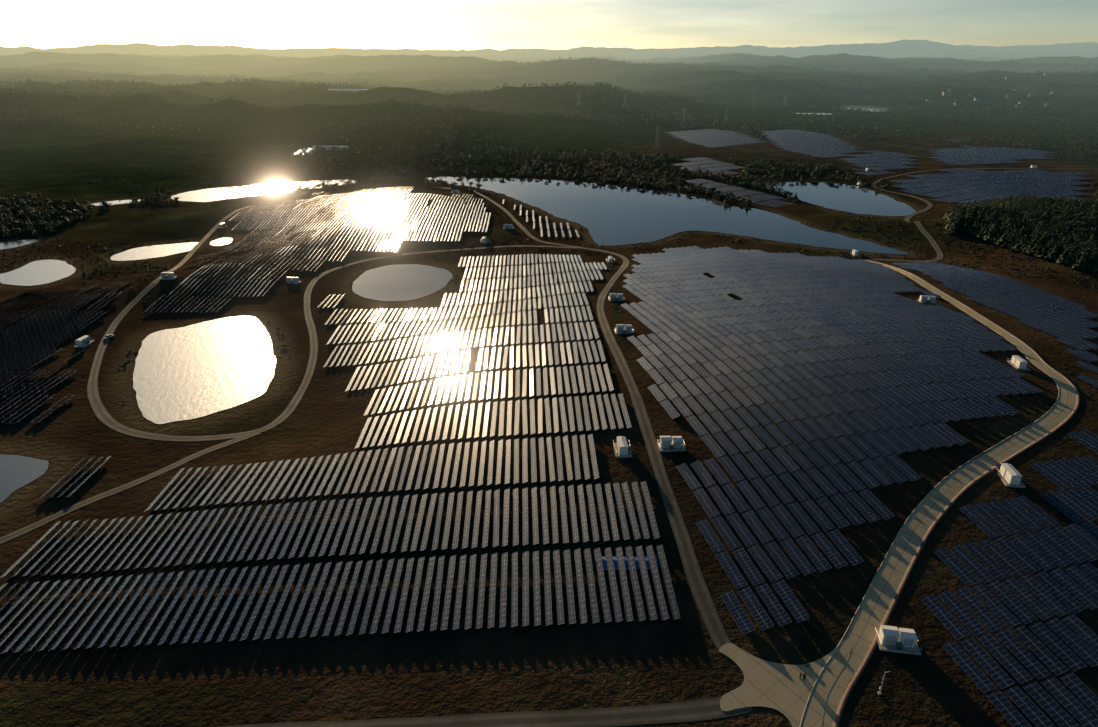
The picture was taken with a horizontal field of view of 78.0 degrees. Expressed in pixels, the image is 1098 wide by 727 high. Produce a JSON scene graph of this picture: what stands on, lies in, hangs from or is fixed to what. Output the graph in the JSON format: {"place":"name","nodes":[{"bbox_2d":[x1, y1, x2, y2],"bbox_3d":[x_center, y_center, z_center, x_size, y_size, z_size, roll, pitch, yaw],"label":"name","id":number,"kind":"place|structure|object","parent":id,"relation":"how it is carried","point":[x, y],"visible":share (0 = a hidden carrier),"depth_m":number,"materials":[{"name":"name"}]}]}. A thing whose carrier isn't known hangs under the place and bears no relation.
{"place":"outdoors","nodes":[
{"label":"outdoors","id":0,"kind":"place"},
{"bbox_2d":[0,239,38,249],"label":"pond","id":1,"kind":"structure","parent":0,"point":[10,244],"depth_m":490.21,"materials":[{"name":"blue liquid"}]},
{"bbox_2d":[0,455,48,502],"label":"pond","id":2,"kind":"structure","parent":0,"point":[17,472],"depth_m":218.64,"materials":[{"name":"grey liquid"}]},
{"bbox_2d":[0,260,75,285],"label":"pond","id":3,"kind":"structure","parent":0,"point":[39,272],"depth_m":421.35,"materials":[{"name":"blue liquid"}]},
{"bbox_2d":[91,199,140,205],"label":"pond","id":4,"kind":"structure","parent":0,"point":[117,202],"depth_m":631.24,"materials":[{"name":"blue liquid"}]},
{"bbox_2d":[0,433,260,543],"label":"road","id":5,"kind":"structure","parent":0,"point":[24,530],"depth_m":207.98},
{"bbox_2d":[111,242,198,260],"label":"pond","id":6,"kind":"structure","parent":0,"point":[147,252],"depth_m":469.78,"materials":[{"name":"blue liquid"}]},
{"bbox_2d":[133,316,276,423],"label":"pond","id":7,"kind":"structure","parent":0,"point":[198,370],"depth_m":291.64,"materials":[{"name":"grey liquid"}]},
{"bbox_2d":[210,238,232,245],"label":"pond","id":8,"kind":"structure","parent":0,"point":[220,241],"depth_m":495.68,"materials":[{"name":"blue liquid"}]},
{"bbox_2d":[170,180,355,201],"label":"pond","id":9,"kind":"structure","parent":0,"point":[213,194],"depth_m":689.34,"materials":[{"name":"liquid"}]},
{"bbox_2d":[352,264,451,300],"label":"pond","id":10,"kind":"structure","parent":0,"point":[404,282],"depth_m":404.38,"materials":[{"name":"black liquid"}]},
{"bbox_2d":[218,696,752,726],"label":"road","id":11,"kind":"structure","parent":0,"point":[695,710],"depth_m":132.16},
{"bbox_2d":[0,39,1097,726],"bbox_3d":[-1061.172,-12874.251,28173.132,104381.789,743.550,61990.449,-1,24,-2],"label":"ground","id":12,"kind":"structure","parent":0,"point":[426,671],"depth_m":257.16,"materials":[{"name":"brown soil"}]},
{"bbox_2d":[73,335,94,346],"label":"inverter station","id":13,"kind":"object","parent":12,"relation":"on","point":[84,341],"visible":1,"depth_m":314.26,"materials":[{"name":"white metal"}]},
{"bbox_2d":[160,272,177,279],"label":"inverter station","id":14,"kind":"object","parent":12,"relation":"on","point":[168,276],"visible":1,"depth_m":391.92,"materials":[{"name":"white metal"}]},
{"bbox_2d":[217,222,227,228],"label":"inverter station","id":15,"kind":"object","parent":12,"relation":"on","point":[222,225],"visible":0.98,"depth_m":530.90,"materials":[{"name":"white metal"}]},
{"bbox_2d":[286,277,301,283],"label":"inverter station","id":16,"kind":"object","parent":12,"relation":"on","point":[292,280],"visible":0.98,"depth_m":399.25,"materials":[{"name":"white metal"}]},
{"bbox_2d":[291,148,315,157],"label":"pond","id":17,"kind":"structure","parent":12,"relation":"on","point":[302,151],"depth_m":967.29,"materials":[{"name":"white liquid"}]},
{"bbox_2d":[312,146,348,149],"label":"pond","id":18,"kind":"structure","parent":12,"relation":"on","point":[314,147],"depth_m":1004.23,"materials":[{"name":"white"}]},
{"bbox_2d":[87,205,574,440],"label":"dirt road","id":19,"kind":"structure","parent":12,"relation":"on","point":[104,416],"depth_m":290.67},
{"bbox_2d":[104,334,114,338],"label":"car","id":20,"kind":"object","parent":19,"relation":"on","point":[108,336],"visible":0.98,"depth_m":322.89,"materials":[{"name":"grey paint"}]},
{"bbox_2d":[328,89,369,91],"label":"lake","id":21,"kind":"structure","parent":12,"relation":"on","point":[354,90],"depth_m":1781.51,"materials":[{"name":"grey liquid"}]},
{"bbox_2d":[9,178,919,402],"bbox_3d":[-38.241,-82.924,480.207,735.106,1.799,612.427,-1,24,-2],"label":"shore scrub","id":22,"kind":"object","parent":12,"relation":"on","point":[277,328],"visible":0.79,"depth_m":453.91,"materials":[{"name":"green plant"}]},
{"bbox_2d":[481,236,487,242],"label":"inverter station","id":23,"kind":"object","parent":12,"relation":"on","point":[484,240],"visible":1,"depth_m":484.73,"materials":[{"name":"white metal"}]},
{"bbox_2d":[503,224,513,228],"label":"inverter station","id":24,"kind":"object","parent":12,"relation":"on","point":[507,227],"visible":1,"depth_m":525.75,"materials":[{"name":"white metal"}]},
{"bbox_2d":[0,129,1097,726],"bbox_3d":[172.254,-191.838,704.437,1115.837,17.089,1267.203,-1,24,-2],"label":"solar tables","id":25,"kind":"object","parent":12,"relation":"on","point":[930,337],"visible":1,"depth_m":213.28,"materials":[{"name":"blue glass"}]},
{"bbox_2d":[0,57,1097,237],"bbox_3d":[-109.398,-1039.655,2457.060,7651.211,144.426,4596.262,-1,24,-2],"label":"trees","id":26,"kind":"object","parent":12,"relation":"on","point":[55,212],"visible":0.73,"depth_m":1075.23,"materials":[{"name":"green plant"}]},
{"bbox_2d":[0,142,1097,402],"bbox_3d":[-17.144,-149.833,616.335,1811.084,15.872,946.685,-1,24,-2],"label":"bushes","id":27,"kind":"object","parent":12,"relation":"on","point":[978,248],"visible":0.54,"depth_m":472.74,"materials":[{"name":"green plant"}]},
{"bbox_2d":[0,264,1097,726],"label":"solar table legs","id":28,"kind":"object","parent":12,"relation":"on","point":[264,466],"visible":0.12,"depth_m":220.85,"materials":[{"name":"grey"}]},
{"bbox_2d":[474,190,732,657],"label":"road","id":29,"kind":"structure","parent":12,"relation":"on","point":[705,604],"depth_m":194.37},
{"bbox_2d":[606,256,614,262],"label":"inverter station","id":30,"kind":"object","parent":12,"relation":"on","point":[611,259],"visible":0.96,"depth_m":437.48,"materials":[{"name":"white metal"}]},
{"bbox_2d":[608,293,624,300],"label":"inverter station","id":31,"kind":"object","parent":12,"relation":"on","point":[614,298],"visible":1,"depth_m":345.87,"materials":[{"name":"white metal"}]},
{"bbox_2d":[613,436,631,457],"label":"inverter station","id":32,"kind":"object","parent":12,"relation":"on","point":[622,449],"visible":0.98,"depth_m":207.65,"materials":[{"name":"white metal"}]},
{"bbox_2d":[614,324,633,333],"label":"inverter station","id":33,"kind":"object","parent":12,"relation":"on","point":[620,329],"visible":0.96,"depth_m":296.47,"materials":[{"name":"white metal"}]},
{"bbox_2d":[595,555,658,569],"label":"solar panels","id":34,"kind":"structure","parent":12,"relation":"on","point":[615,562],"depth_m":167.25,"materials":[{"name":"blue"}]},
{"bbox_2d":[653,125,659,148],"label":"pylon","id":35,"kind":"object","parent":12,"relation":"on","point":[657,138],"visible":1,"depth_m":1007.80,"materials":[{"name":"silver metal"}]},
{"bbox_2d":[657,436,685,451],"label":"inverter station","id":36,"kind":"object","parent":12,"relation":"on","point":[665,444],"visible":0.98,"depth_m":209.09,"materials":[{"name":"white metal"}]},
{"bbox_2d":[681,108,685,121],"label":"pylon","id":37,"kind":"object","parent":12,"relation":"on","point":[683,119],"visible":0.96,"depth_m":1370.92,"materials":[{"name":"silver metal"}]},
{"bbox_2d":[719,640,850,726],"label":"road apron","id":38,"kind":"object","parent":12,"relation":"on","point":[784,689],"visible":0.96,"depth_m":137.41,"materials":[{"name":"concrete"}]},
{"bbox_2d":[850,249,859,256],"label":"inverter station","id":39,"kind":"object","parent":12,"relation":"on","point":[855,252],"visible":0.96,"depth_m":458.98,"materials":[{"name":"white metal"}]},
{"bbox_2d":[877,671,890,694],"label":"camera pole","id":40,"kind":"object","parent":12,"relation":"on","point":[879,692],"visible":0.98,"depth_m":135.02,"materials":[{"name":"white metal"}]},
{"bbox_2d":[875,625,921,654],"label":"inverter station","id":41,"kind":"object","parent":12,"relation":"on","point":[895,639],"visible":1,"depth_m":144.57,"materials":[{"name":"white metal"}]},
{"bbox_2d":[917,295,936,303],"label":"inverter station","id":42,"kind":"object","parent":12,"relation":"on","point":[926,299],"visible":0.98,"depth_m":341.63,"materials":[{"name":"white metal"}]},
{"bbox_2d":[925,73,1064,107],"bbox_3d":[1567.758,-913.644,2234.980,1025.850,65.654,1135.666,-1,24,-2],"label":"village houses","id":43,"kind":"structure","parent":12,"relation":"on","point":[1009,96],"depth_m":1937.76,"materials":[{"name":"grey"}]},
{"bbox_2d":[996,463,1025,487],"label":"inverter station","id":44,"kind":"object","parent":12,"relation":"on","point":[1010,475],"visible":0.98,"depth_m":192.28,"materials":[{"name":"white metal"}]},
{"bbox_2d":[1007,355,1029,370],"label":"inverter station","id":45,"kind":"object","parent":12,"relation":"on","point":[1018,362],"visible":1,"depth_m":261.94,"materials":[{"name":"white metal"}]},
{"bbox_2d":[942,194,1097,271],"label":"forest pine","id":46,"kind":"object","parent":12,"relation":"on","point":[1062,231],"visible":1,"depth_m":464.27,"materials":[{"name":"green plant"}]},
{"bbox_2d":[0,0,1097,50],"label":"sky","id":47,"kind":"structure","parent":0,"point":[456,25],"materials":[{"name":"white"}]},
{"bbox_2d":[427,177,907,254],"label":"lake","id":48,"kind":"structure","parent":0,"point":[609,215],"depth_m":582.29,"materials":[{"name":"blue liquid"}]},
{"bbox_2d":[797,113,829,114],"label":"pond","id":49,"kind":"structure","parent":0,"point":[814,113],"depth_m":1680.92,"materials":[{"name":"blue liquid"}]},
{"bbox_2d":[766,182,915,215],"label":"pond","id":50,"kind":"structure","parent":0,"point":[849,198],"depth_m":649.53,"materials":[{"name":"blue liquid"}]},
{"bbox_2d":[841,106,888,111],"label":"lake","id":51,"kind":"structure","parent":0,"point":[871,108],"depth_m":1853.88,"materials":[{"name":"blue liquid"}]},
{"bbox_2d":[864,168,1030,261],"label":"road","id":52,"kind":"structure","parent":0,"point":[932,241],"depth_m":519.38,"materials":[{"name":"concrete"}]},
{"bbox_2d":[822,260,1076,726],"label":"road","id":53,"kind":"structure","parent":0,"point":[877,601],"depth_m":179.97,"materials":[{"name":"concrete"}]},
{"bbox_2d":[800,262,1058,726],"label":"kerb","id":54,"kind":"structure","parent":53,"relation":"on","point":[918,505],"depth_m":185.51,"materials":[{"name":"beige concrete"}]},
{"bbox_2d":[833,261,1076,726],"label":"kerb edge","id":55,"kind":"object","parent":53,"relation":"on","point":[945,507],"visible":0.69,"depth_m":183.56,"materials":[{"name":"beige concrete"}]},
{"bbox_2d":[834,260,1079,726],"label":"road shoulder","id":56,"kind":"structure","parent":53,"relation":"on","point":[872,648],"depth_m":174.00,"materials":[{"name":"brown soil"}]}
]}

